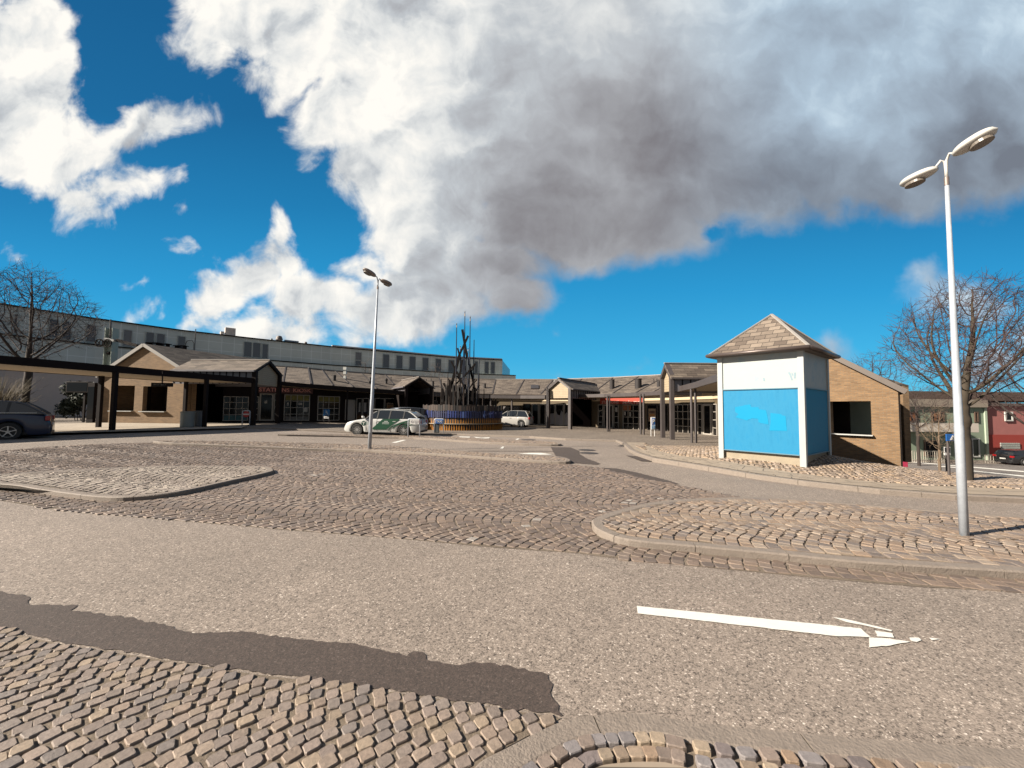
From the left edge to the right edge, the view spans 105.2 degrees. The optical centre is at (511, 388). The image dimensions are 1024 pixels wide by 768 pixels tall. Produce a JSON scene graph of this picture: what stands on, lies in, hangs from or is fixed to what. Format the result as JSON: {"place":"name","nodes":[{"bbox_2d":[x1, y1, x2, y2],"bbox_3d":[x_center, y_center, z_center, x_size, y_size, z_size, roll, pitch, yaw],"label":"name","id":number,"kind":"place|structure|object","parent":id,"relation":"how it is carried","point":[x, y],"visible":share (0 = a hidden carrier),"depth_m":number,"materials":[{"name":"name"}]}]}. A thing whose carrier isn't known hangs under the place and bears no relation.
{"place":"outdoors","nodes":[
{"label":"outdoors","id":0,"kind":"place"},
{"bbox_2d":[0,428,1023,749],"bbox_3d":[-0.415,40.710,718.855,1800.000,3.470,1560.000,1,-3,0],"label":"ground","id":1,"kind":"structure","parent":0,"point":[582,634],"depth_m":3.25,"materials":[{"name":"grey asphalt"}]},
{"bbox_2d":[0,400,54,439],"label":"parked car","id":2,"kind":"object","parent":1,"relation":"on","point":[18,419],"visible":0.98,"depth_m":14.72,"materials":[{"name":"blue paint"}]},
{"bbox_2d":[0,466,266,494],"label":"cobble paving","id":3,"kind":"structure","parent":1,"relation":"on","point":[125,483],"depth_m":8.06,"materials":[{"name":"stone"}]},
{"bbox_2d":[0,466,273,501],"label":"kerb","id":4,"kind":"structure","parent":1,"relation":"on","point":[87,495],"depth_m":7.13,"materials":[{"name":"stone"}]},
{"bbox_2d":[96,343,253,423],"bbox_3d":[-24.036,0.616,31.136,6.884,7.055,10.809,0,-3,18],"label":"brick shelter","id":5,"kind":"object","parent":1,"relation":"on","point":[140,401],"visible":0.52,"depth_m":27.08,"materials":[{"name":"beige brick"}]},
{"bbox_2d":[0,303,515,415],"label":"office block","id":6,"kind":"structure","parent":1,"relation":"on","point":[297,354],"depth_m":54.11,"materials":[{"name":"light grey metal cladding panels"},{"name":"glass"}]},
{"bbox_2d":[85,324,96,342],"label":"window","id":7,"kind":"structure","parent":6,"relation":"in","point":[93,339],"depth_m":45.16,"materials":[{"name":"grey glass"}]},
{"bbox_2d":[122,329,132,346],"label":"window","id":8,"kind":"structure","parent":6,"relation":"in","point":[127,334],"depth_m":47.70,"materials":[{"name":"grey glass"}]},
{"bbox_2d":[145,332,154,344],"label":"window","id":9,"kind":"structure","parent":6,"relation":"in","point":[149,336],"depth_m":49.36,"materials":[{"name":"grey glass"}]},
{"bbox_2d":[155,333,165,345],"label":"window","id":10,"kind":"structure","parent":6,"relation":"in","point":[160,337],"depth_m":50.22,"materials":[{"name":"grey glass"}]},
{"bbox_2d":[243,341,252,356],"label":"window","id":11,"kind":"structure","parent":6,"relation":"in","point":[247,347],"depth_m":57.06,"materials":[{"name":"grey glass"}]},
{"bbox_2d":[252,342,260,357],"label":"window","id":12,"kind":"structure","parent":6,"relation":"in","point":[256,347],"depth_m":57.82,"materials":[{"name":"grey glass"}]},
{"bbox_2d":[261,343,268,358],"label":"window","id":13,"kind":"structure","parent":6,"relation":"in","point":[265,347],"depth_m":58.54,"materials":[{"name":"grey glass"}]},
{"bbox_2d":[382,354,389,367],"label":"window","id":14,"kind":"structure","parent":6,"relation":"in","point":[386,357],"depth_m":69.51,"materials":[{"name":"grey glass"}]},
{"bbox_2d":[396,355,402,368],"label":"window","id":15,"kind":"structure","parent":6,"relation":"in","point":[399,358],"depth_m":70.86,"materials":[{"name":"grey glass"}]},
{"bbox_2d":[409,356,415,369],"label":"window","id":16,"kind":"structure","parent":6,"relation":"in","point":[412,360],"depth_m":72.20,"materials":[{"name":"grey glass"}]},
{"bbox_2d":[422,357,428,370],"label":"window","id":17,"kind":"structure","parent":6,"relation":"in","point":[425,361],"depth_m":73.59,"materials":[{"name":"grey glass"}]},
{"bbox_2d":[0,626,559,767],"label":"cobble paving","id":18,"kind":"structure","parent":1,"relation":"on","point":[102,724],"depth_m":2.05,"materials":[{"name":"stone"}]},
{"bbox_2d":[0,591,561,715],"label":"asphalt patch","id":19,"kind":"object","parent":1,"relation":"on","point":[502,686],"visible":1,"depth_m":2.58,"materials":[{"name":"grey asphalt"}]},
{"bbox_2d":[153,440,570,463],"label":"kerb","id":20,"kind":"structure","parent":1,"relation":"on","point":[568,461],"depth_m":14.35,"materials":[{"name":"stone"}]},
{"bbox_2d":[344,409,427,435],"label":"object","id":21,"kind":"object","parent":1,"relation":"on","point":[390,420],"visible":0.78,"depth_m":22.48,"materials":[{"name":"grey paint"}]},
{"bbox_2d":[278,434,560,445],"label":"kerb","id":22,"kind":"structure","parent":1,"relation":"on","point":[503,443],"depth_m":20.11,"materials":[{"name":"concrete"}]},
{"bbox_2d":[0,442,1023,593],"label":"cobble paving","id":23,"kind":"structure","parent":1,"relation":"on","point":[225,503],"depth_m":7.06,"materials":[{"name":"stone"}]},
{"bbox_2d":[47,427,1023,502],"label":"kerb","id":24,"kind":"structure","parent":1,"relation":"on","point":[953,496],"depth_m":9.38,"materials":[{"name":"concrete"}]},
{"bbox_2d":[551,447,599,464],"bbox_3d":[2.142,2.429,14.527,1.183,0.001,5.448,1,-3,0],"label":"asphalt patch","id":25,"kind":"object","parent":1,"relation":"on","point":[573,455],"visible":0.87,"depth_m":14.16,"materials":[{"name":"grey asphalt"}]},
{"bbox_2d":[604,468,677,483],"bbox_3d":[3.174,2.205,10.036,0.594,0.001,2.704,2,-3,-21],"label":"asphalt patch","id":26,"kind":"object","parent":1,"relation":"on","point":[640,475],"visible":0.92,"depth_m":9.95,"materials":[{"name":"grey asphalt"}]},
{"bbox_2d":[555,719,894,767],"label":"footway bed","id":27,"kind":"object","parent":1,"relation":"on","point":[690,754],"visible":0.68,"depth_m":1.85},
{"bbox_2d":[596,762,686,767],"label":"footway slabs","id":28,"kind":"structure","parent":27,"relation":"on","point":[643,765],"depth_m":1.79,"materials":[{"name":"grey concrete"}]},
{"bbox_2d":[522,731,1001,767],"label":"sett rows","id":29,"kind":"object","parent":27,"relation":"on","point":[652,746],"visible":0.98,"depth_m":1.84,"materials":[{"name":"stone"}]},
{"bbox_2d":[475,714,1023,767],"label":"kerb","id":30,"kind":"structure","parent":1,"relation":"on","point":[533,748],"depth_m":1.92,"materials":[{"name":"stone"}]},
{"bbox_2d":[637,606,869,636],"bbox_3d":[1.841,1.825,3.071,1.649,0.001,0.161,0,-3,11],"label":"road arrow","id":31,"kind":"object","parent":1,"relation":"on","point":[832,630],"visible":1,"depth_m":3.06,"materials":[{"name":"paint"}]},
{"bbox_2d":[592,497,1023,579],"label":"kerb","id":32,"kind":"structure","parent":1,"relation":"on","point":[599,529],"depth_m":4.35,"materials":[{"name":"concrete"}]},
{"bbox_2d":[604,499,1023,562],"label":"traffic island","id":33,"kind":"object","parent":1,"relation":"on","point":[888,546],"visible":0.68,"depth_m":4.79,"materials":[{"name":"grey stone"}]},
{"bbox_2d":[601,498,1023,566],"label":"cobble paving","id":34,"kind":"structure","parent":33,"relation":"on","point":[994,534],"depth_m":5.24,"materials":[{"name":"stone"}]},
{"bbox_2d":[899,127,997,535],"bbox_3d":[5.819,-0.638,5.159,0.263,5.253,0.960,2,-3,-21],"label":"street lamp","id":35,"kind":"object","parent":33,"relation":"on","point":[980,139],"visible":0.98,"depth_m":5.11,"materials":[{"name":"metal"}]},
{"bbox_2d":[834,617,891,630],"bbox_3d":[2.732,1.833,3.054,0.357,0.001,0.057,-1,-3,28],"label":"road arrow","id":36,"kind":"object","parent":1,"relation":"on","point":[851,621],"visible":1,"depth_m":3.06,"materials":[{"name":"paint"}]},
{"bbox_2d":[829,357,907,466],"bbox_3d":[17.201,1.792,22.722,7.450,8.346,9.879,-2,-4,40],"label":"brick shelter","id":37,"kind":"object","parent":1,"relation":"on","point":[865,410],"visible":0.4,"depth_m":17.99,"materials":[{"name":"beige brick"}]},
{"bbox_2d":[851,350,910,382],"bbox_3d":[35.308,1.639,37.944,5.152,11.258,5.394,-2,-4,35],"label":"bare tree","id":38,"kind":"object","parent":1,"relation":"on","point":[879,368],"visible":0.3,"depth_m":37.55,"materials":[{"name":"brown plant"}]},
{"bbox_2d":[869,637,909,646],"bbox_3d":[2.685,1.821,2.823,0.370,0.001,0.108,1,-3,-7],"label":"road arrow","id":39,"kind":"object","parent":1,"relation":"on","point":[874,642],"visible":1,"depth_m":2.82,"materials":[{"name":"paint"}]},
{"bbox_2d":[912,451,944,462],"bbox_3d":[40.887,6.639,38.327,3.394,1.125,0.050,1,-3,0],"label":"picket railing","id":40,"kind":"object","parent":1,"relation":"on","point":[914,459],"visible":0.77,"depth_m":38.31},
{"bbox_2d":[909,382,952,465],"bbox_3d":[37.244,3.222,35.905,5.564,7.922,5.458,1,-3,0],"label":"bare tree","id":41,"kind":"object","parent":1,"relation":"on","point":[918,438],"visible":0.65,"depth_m":35.68,"materials":[{"name":"brown plant"}]},
{"bbox_2d":[912,405,953,470],"bbox_3d":[32.605,3.802,29.865,2.870,5.467,2.557,1,-3,0],"label":"bare tree","id":42,"kind":"object","parent":1,"relation":"on","point":[939,451],"visible":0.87,"depth_m":29.80,"materials":[{"name":"beige plant"}]},
{"bbox_2d":[909,391,1023,459],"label":"green building","id":43,"kind":"structure","parent":1,"relation":"on","point":[979,430],"depth_m":40.79,"materials":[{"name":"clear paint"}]},
{"bbox_2d":[923,440,937,455],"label":"window","id":44,"kind":"structure","parent":43,"relation":"in","point":[928,447],"depth_m":40.71,"materials":[{"name":"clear glass"}]},
{"bbox_2d":[971,438,980,456],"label":"door","id":45,"kind":"structure","parent":43,"relation":"in","point":[976,441],"depth_m":40.71,"materials":[{"name":"white paint"}]},
{"bbox_2d":[950,328,1023,423],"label":"bare tree","id":46,"kind":"object","parent":1,"relation":"on","point":[1002,406],"visible":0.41,"depth_m":21.79,"materials":[{"name":"brown plant"}]},
{"bbox_2d":[987,403,1023,459],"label":"red building","id":47,"kind":"structure","parent":1,"relation":"on","point":[1007,432],"depth_m":41.00,"materials":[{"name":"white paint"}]},
{"bbox_2d":[1000,443,1019,448],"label":"glass block window","id":48,"kind":"structure","parent":47,"relation":"in","point":[1001,446],"depth_m":40.77,"materials":[{"name":"white glass"}]},
{"bbox_2d":[0,0,1023,391],"label":"sky","id":49,"kind":"structure","parent":0,"point":[604,188],"materials":[{"name":"blue"}]},
{"bbox_2d":[54,416,1016,495],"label":"pavement","id":50,"kind":"structure","parent":0,"point":[648,437],"depth_m":25.68,"materials":[{"name":"grey concrete"}]},
{"bbox_2d":[0,376,47,402],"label":"willow shrub","id":51,"kind":"object","parent":50,"relation":"on","point":[9,395],"visible":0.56,"depth_m":28.48,"materials":[{"name":"beige plant"}]},
{"bbox_2d":[0,257,110,402],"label":"bare tree","id":52,"kind":"object","parent":50,"relation":"on","point":[29,349],"visible":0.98,"depth_m":29.80,"materials":[{"name":"brown plant"}]},
{"bbox_2d":[54,380,97,419],"bbox_3d":[-34.086,0.980,30.860,2.812,3.497,2.392,1,-3,0],"label":"ivy shrub","id":53,"kind":"object","parent":50,"relation":"on","point":[72,403],"visible":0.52,"depth_m":30.25,"materials":[{"name":"green plant"}]},
{"bbox_2d":[66,381,90,421],"bbox_3d":[-30.516,0.930,27.468,1.572,2.896,0.210,1,-3,0],"label":"departure board","id":54,"kind":"object","parent":50,"relation":"on","point":[76,387],"visible":0.83,"depth_m":27.43,"materials":[{"name":"brown metal"}]},
{"bbox_2d":[86,383,97,422],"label":"pillar","id":55,"kind":"structure","parent":50,"relation":"on","point":[91,403],"depth_m":26.88,"materials":[{"name":"brown metal"}]},
{"bbox_2d":[95,319,138,364],"bbox_3d":[-29.731,-1.330,29.502,3.054,7.838,0.685,1,-3,0],"label":"railway mast","id":56,"kind":"object","parent":50,"relation":"on","point":[111,341],"visible":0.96,"depth_m":29.52,"materials":[{"name":"grey metal"}]},
{"bbox_2d":[0,355,252,429],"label":"walkway canopy","id":57,"kind":"object","parent":50,"relation":"on","point":[101,372],"visible":0.86,"depth_m":19.82,"materials":[{"name":"brown metal"}]},
{"bbox_2d":[151,371,172,386],"bbox_3d":[-18.360,-0.517,20.539,1.091,0.803,0.103,1,-3,0],"label":"hanging sign","id":58,"kind":"object","parent":57,"relation":"hanging from","point":[162,384],"visible":1,"depth_m":20.48,"materials":[{"name":"brown metal"}]},
{"bbox_2d":[54,423,248,432],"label":"platform slabs","id":59,"kind":"structure","parent":50,"relation":"on","point":[72,427],"depth_m":21.93,"materials":[{"name":"beige concrete"}]},
{"bbox_2d":[180,411,195,426],"bbox_3d":[-18.527,1.726,22.329,0.694,0.912,0.694,1,-3,0],"label":"litter bin","id":60,"kind":"object","parent":59,"relation":"on","point":[187,418],"visible":0.96,"depth_m":22.08,"materials":[{"name":"grey metal"}]},
{"bbox_2d":[194,411,201,426],"bbox_3d":[-18.638,1.759,23.206,0.554,0.937,0.554,1,-3,0],"label":"litter bin","id":61,"kind":"object","parent":59,"relation":"on","point":[198,418],"visible":0.59,"depth_m":23.02,"materials":[{"name":"grey metal"}]},
{"bbox_2d":[170,359,282,424],"bbox_3d":[-19.802,0.225,27.401,6.034,4.615,4.122,1,-3,0],"label":"gabled porch","id":62,"kind":"object","parent":50,"relation":"on","point":[264,372],"visible":0.64,"depth_m":26.54,"materials":[{"name":"brown metal"}]},
{"bbox_2d":[281,382,404,423],"bbox_3d":[-14.078,1.289,32.644,10.173,3.243,2.771,3,-4,-35],"label":"walkway canopy","id":63,"kind":"object","parent":50,"relation":"on","point":[326,387],"visible":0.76,"depth_m":32.17,"materials":[{"name":"brown metal"}]},
{"bbox_2d":[258,387,312,393],"bbox_3d":[-18.184,0.098,31.514,3.853,0.532,0.060,2,-3,-20],"label":"shop sign","id":64,"kind":"object","parent":63,"relation":"attached to","point":[284,390],"visible":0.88,"depth_m":31.52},
{"bbox_2d":[391,407,427,423],"bbox_3d":[-8.272,2.166,28.822,4.495,1.654,2.150,3,-4,-37],"label":"parked car","id":65,"kind":"object","parent":50,"relation":"on","point":[422,411],"visible":0.11,"depth_m":28.96,"materials":[{"name":"silver metal"}]},
{"bbox_2d":[392,376,434,407],"bbox_3d":[-9.652,1.284,37.025,2.964,4.615,5.340,2,-4,-32],"label":"gabled porch","id":66,"kind":"object","parent":50,"relation":"on","point":[424,388],"visible":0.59,"depth_m":36.08,"materials":[{"name":"brown wood"}]},
{"bbox_2d":[423,315,502,430],"bbox_3d":[-3.934,-1.556,31.523,6.540,9.667,6.540,1,-3,0],"label":"pole sculpture","id":67,"kind":"object","parent":50,"relation":"on","point":[473,415],"visible":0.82,"depth_m":29.57,"materials":[{"name":"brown wood"}]},
{"bbox_2d":[434,393,545,425],"bbox_3d":[-1.966,2.022,37.346,12.287,3.030,4.275,1,-3,0],"label":"walkway canopy","id":68,"kind":"object","parent":50,"relation":"on","point":[496,397],"visible":0.51,"depth_m":36.57,"materials":[{"name":"grey metal"}]},
{"bbox_2d":[501,410,533,426],"bbox_3d":[-0.046,2.692,35.608,3.852,1.480,1.990,0,-3,17],"label":"parked car","id":69,"kind":"object","parent":50,"relation":"on","point":[519,418],"visible":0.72,"depth_m":34.73,"materials":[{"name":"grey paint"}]},
{"bbox_2d":[196,365,911,461],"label":"station building","id":70,"kind":"structure","parent":50,"relation":"on","point":[228,404],"depth_m":33.95,"materials":[{"name":"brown wood"}]},
{"bbox_2d":[222,396,248,420],"bbox_3d":[-21.236,1.516,30.084,1.601,1.872,0.080,3,-4,-41],"label":"window","id":71,"kind":"structure","parent":70,"relation":"in","point":[232,405],"depth_m":30.04,"materials":[{"name":"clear glass"}]},
{"bbox_2d":[259,393,273,420],"bbox_3d":[-19.535,1.446,31.110,0.969,2.178,0.080,2,-3,-19],"label":"door","id":72,"kind":"structure","parent":70,"relation":"in","point":[265,409],"depth_m":31.12,"materials":[{"name":"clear glass"}]},
{"bbox_2d":[283,394,309,420],"bbox_3d":[-17.485,1.520,31.810,1.859,2.103,0.080,2,-3,-19],"label":"window","id":73,"kind":"structure","parent":70,"relation":"in","point":[293,409],"depth_m":31.81,"materials":[{"name":"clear glass"}]},
{"bbox_2d":[317,396,339,420],"bbox_3d":[-15.546,1.650,33.159,0.080,2.064,1.806,-2,-4,45],"label":"window","id":74,"kind":"structure","parent":70,"relation":"in","point":[334,407],"depth_m":33.16,"materials":[{"name":"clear glass"}]},
{"bbox_2d":[345,400,354,419],"bbox_3d":[-14.260,1.859,34.431,0.868,1.808,0.080,4,-4,-44],"label":"door","id":75,"kind":"structure","parent":70,"relation":"in","point":[351,403],"depth_m":34.50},
{"bbox_2d":[356,398,362,419],"bbox_3d":[-13.675,1.821,34.994,0.525,1.974,0.080,3,-4,-43],"label":"door","id":76,"kind":"structure","parent":70,"relation":"in","point":[358,400],"depth_m":34.99,"materials":[{"name":"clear glass"}]},
{"bbox_2d":[362,398,368,418],"bbox_3d":[-13.254,1.842,35.388,0.537,1.996,0.080,3,-4,-43],"label":"door","id":77,"kind":"structure","parent":70,"relation":"in","point":[365,400],"depth_m":35.44,"materials":[{"name":"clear glass"}]},
{"bbox_2d":[374,398,384,411],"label":"window","id":78,"kind":"structure","parent":70,"relation":"in","point":[379,403],"depth_m":36.28,"materials":[{"name":"black glass"}]},
{"bbox_2d":[531,404,538,424],"bbox_3d":[2.325,2.556,39.305,0.747,2.114,0.080,0,-3,11],"label":"door","id":79,"kind":"structure","parent":70,"relation":"in","point":[534,407],"depth_m":39.31,"materials":[{"name":"black glass"}]},
{"bbox_2d":[539,404,545,424],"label":"door","id":80,"kind":"structure","parent":70,"relation":"in","point":[542,407],"depth_m":39.09,"materials":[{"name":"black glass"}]},
{"bbox_2d":[555,404,563,425],"bbox_3d":[4.630,2.528,38.125,0.925,2.100,0.080,-1,-4,32],"label":"door","id":81,"kind":"structure","parent":70,"relation":"in","point":[558,407],"depth_m":38.18,"materials":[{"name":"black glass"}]},
{"bbox_2d":[598,405,602,427],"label":"window","id":82,"kind":"structure","parent":70,"relation":"in","point":[600,407],"depth_m":35.73,"materials":[{"name":"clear glass"}]},
{"bbox_2d":[603,405,613,427],"bbox_3d":[8.650,2.474,35.078,0.080,2.136,1.012,3,-4,-42],"label":"door","id":83,"kind":"structure","parent":70,"relation":"in","point":[604,406],"depth_m":35.11,"materials":[{"name":"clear glass"}]},
{"bbox_2d":[614,405,618,427],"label":"window","id":84,"kind":"structure","parent":70,"relation":"in","point":[616,414],"depth_m":34.47,"materials":[{"name":"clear glass"}]},
{"bbox_2d":[600,398,642,403],"bbox_3d":[9.461,1.054,34.073,0.060,0.531,4.338,3,-4,-40],"label":"shop sign","id":85,"kind":"object","parent":70,"relation":"attached to","point":[622,400],"visible":0.88,"depth_m":33.99,"materials":[{"name":"red plastic"}]},
{"bbox_2d":[623,405,642,429],"bbox_3d":[10.284,2.402,33.151,0.080,2.147,2.106,3,-4,-37],"label":"window","id":86,"kind":"structure","parent":70,"relation":"in","point":[633,421],"depth_m":33.17,"materials":[{"name":"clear glass"}]},
{"bbox_2d":[647,405,657,430],"bbox_3d":[11.306,2.356,31.526,0.080,2.185,1.078,2,-3,-26],"label":"window","id":87,"kind":"structure","parent":70,"relation":"in","point":[648,406],"depth_m":31.67,"materials":[{"name":"glass"}]},
{"bbox_2d":[657,405,668,430],"bbox_3d":[11.787,2.302,30.541,0.080,2.156,1.012,2,-3,-26],"label":"window","id":88,"kind":"structure","parent":70,"relation":"in","point":[658,406],"depth_m":30.35,"materials":[{"name":"black glass"}]},
{"bbox_2d":[675,404,693,433],"bbox_3d":[12.501,2.193,28.607,0.080,2.131,2.211,1,-3,-15],"label":"window","id":89,"kind":"structure","parent":70,"relation":"in","point":[682,411],"depth_m":28.60,"materials":[{"name":"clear glass"}]},
{"bbox_2d":[697,404,702,433],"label":"window","id":90,"kind":"structure","parent":70,"relation":"in","point":[699,406],"depth_m":27.00,"materials":[{"name":"black glass"}]},
{"bbox_2d":[702,404,711,434],"bbox_3d":[13.108,2.063,26.250,0.080,2.125,0.850,1,-3,-14],"label":"door","id":91,"kind":"structure","parent":70,"relation":"in","point":[706,408],"depth_m":26.29,"materials":[{"name":"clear glass"}]},
{"bbox_2d":[712,404,717,435],"bbox_3d":[13.186,2.016,25.436,0.080,2.092,0.717,0,-3,5],"label":"window","id":92,"kind":"structure","parent":70,"relation":"in","point":[714,406],"depth_m":25.53,"materials":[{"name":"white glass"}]},
{"bbox_2d":[545,377,599,428],"bbox_3d":[6.007,1.400,35.527,2.904,4.345,8.067,-1,-4,35],"label":"gabled porch","id":93,"kind":"object","parent":50,"relation":"on","point":[564,389],"visible":0.74,"depth_m":33.00,"materials":[{"name":"metal"}]},
{"bbox_2d":[579,391,701,434],"bbox_3d":[8.750,1.789,29.758,4.036,2.920,11.158,2,-3,-25],"label":"walkway canopy","id":94,"kind":"object","parent":50,"relation":"on","point":[642,395],"visible":0.69,"depth_m":27.66,"materials":[{"name":"wood"}]},
{"bbox_2d":[659,362,717,439],"bbox_3d":[11.310,0.722,22.221,5.274,4.415,2.225,1,-3,0],"label":"gabled porch","id":95,"kind":"object","parent":50,"relation":"on","point":[674,376],"visible":0.47,"depth_m":21.84,"materials":[{"name":"metal"}]},
{"bbox_2d":[675,374,717,442],"bbox_3d":[10.033,1.124,17.778,3.221,3.020,9.422,0,-3,12],"label":"walkway canopy","id":96,"kind":"object","parent":50,"relation":"on","point":[708,383],"visible":0.39,"depth_m":19.33,"materials":[{"name":"grey wood"}]},
{"bbox_2d":[626,442,1023,495],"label":"slab path","id":97,"kind":"structure","parent":50,"relation":"on","point":[650,451],"depth_m":9.13,"materials":[{"name":"concrete"}]},
{"bbox_2d":[635,443,1023,488],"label":"cobble paving","id":98,"kind":"structure","parent":50,"relation":"on","point":[841,467],"depth_m":10.05,"materials":[{"name":"stone"}]},
{"bbox_2d":[705,314,840,467],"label":"kiosk tower","id":99,"kind":"structure","parent":98,"relation":"on","point":[773,387],"depth_m":11.21,"materials":[{"name":"paint"}]},
{"bbox_2d":[874,267,1023,479],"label":"bare tree","id":100,"kind":"object","parent":50,"relation":"on","point":[966,368],"visible":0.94,"depth_m":9.12,"materials":[{"name":"brown plant"}]},
{"bbox_2d":[946,434,953,474],"bbox_3d":[10.908,1.713,9.703,0.306,1.183,0.110,1,-3,0],"label":"pedestrian sign","id":101,"kind":"object","parent":50,"relation":"on","point":[949,437],"visible":0.68,"depth_m":9.71,"materials":[{"name":"blue"}]},
{"bbox_2d":[908,463,1023,478],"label":"street","id":102,"kind":"structure","parent":0,"point":[934,466],"depth_m":34.51,"materials":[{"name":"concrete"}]},
{"bbox_2d":[993,449,1023,465],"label":"parked car","id":103,"kind":"object","parent":102,"relation":"on","point":[1008,455],"visible":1,"depth_m":37.05,"materials":[{"name":"black paint"}]},
{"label":"island bed","id":104,"kind":"structure","parent":0,"visible":0},
{"bbox_2d":[157,440,566,460],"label":"cobble paving","id":105,"kind":"structure","parent":104,"relation":"on","point":[346,446],"depth_m":14.93,"materials":[{"name":"stone"}]},
{"bbox_2d":[363,268,391,448],"bbox_3d":[-5.319,-1.104,15.200,0.398,7.011,1.233,-2,-4,37],"label":"street lamp","id":106,"kind":"object","parent":104,"relation":"on","point":[369,272],"visible":0.99,"depth_m":15.15,"materials":[{"name":"metal"}]},
{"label":"island bed","id":107,"kind":"structure","parent":0,"visible":0},
{"bbox_2d":[407,418,420,436],"bbox_3d":[-5.404,2.200,21.561,0.704,1.153,0.080,1,-3,0],"label":"notice sign","id":108,"kind":"object","parent":107,"relation":"on","point":[415,420],"visible":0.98,"depth_m":21.55,"materials":[{"name":"metal"}]},
{"bbox_2d":[304,434,557,443],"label":"cobble paving","id":109,"kind":"structure","parent":107,"relation":"on","point":[497,440],"depth_m":20.40,"materials":[{"name":"stone"}]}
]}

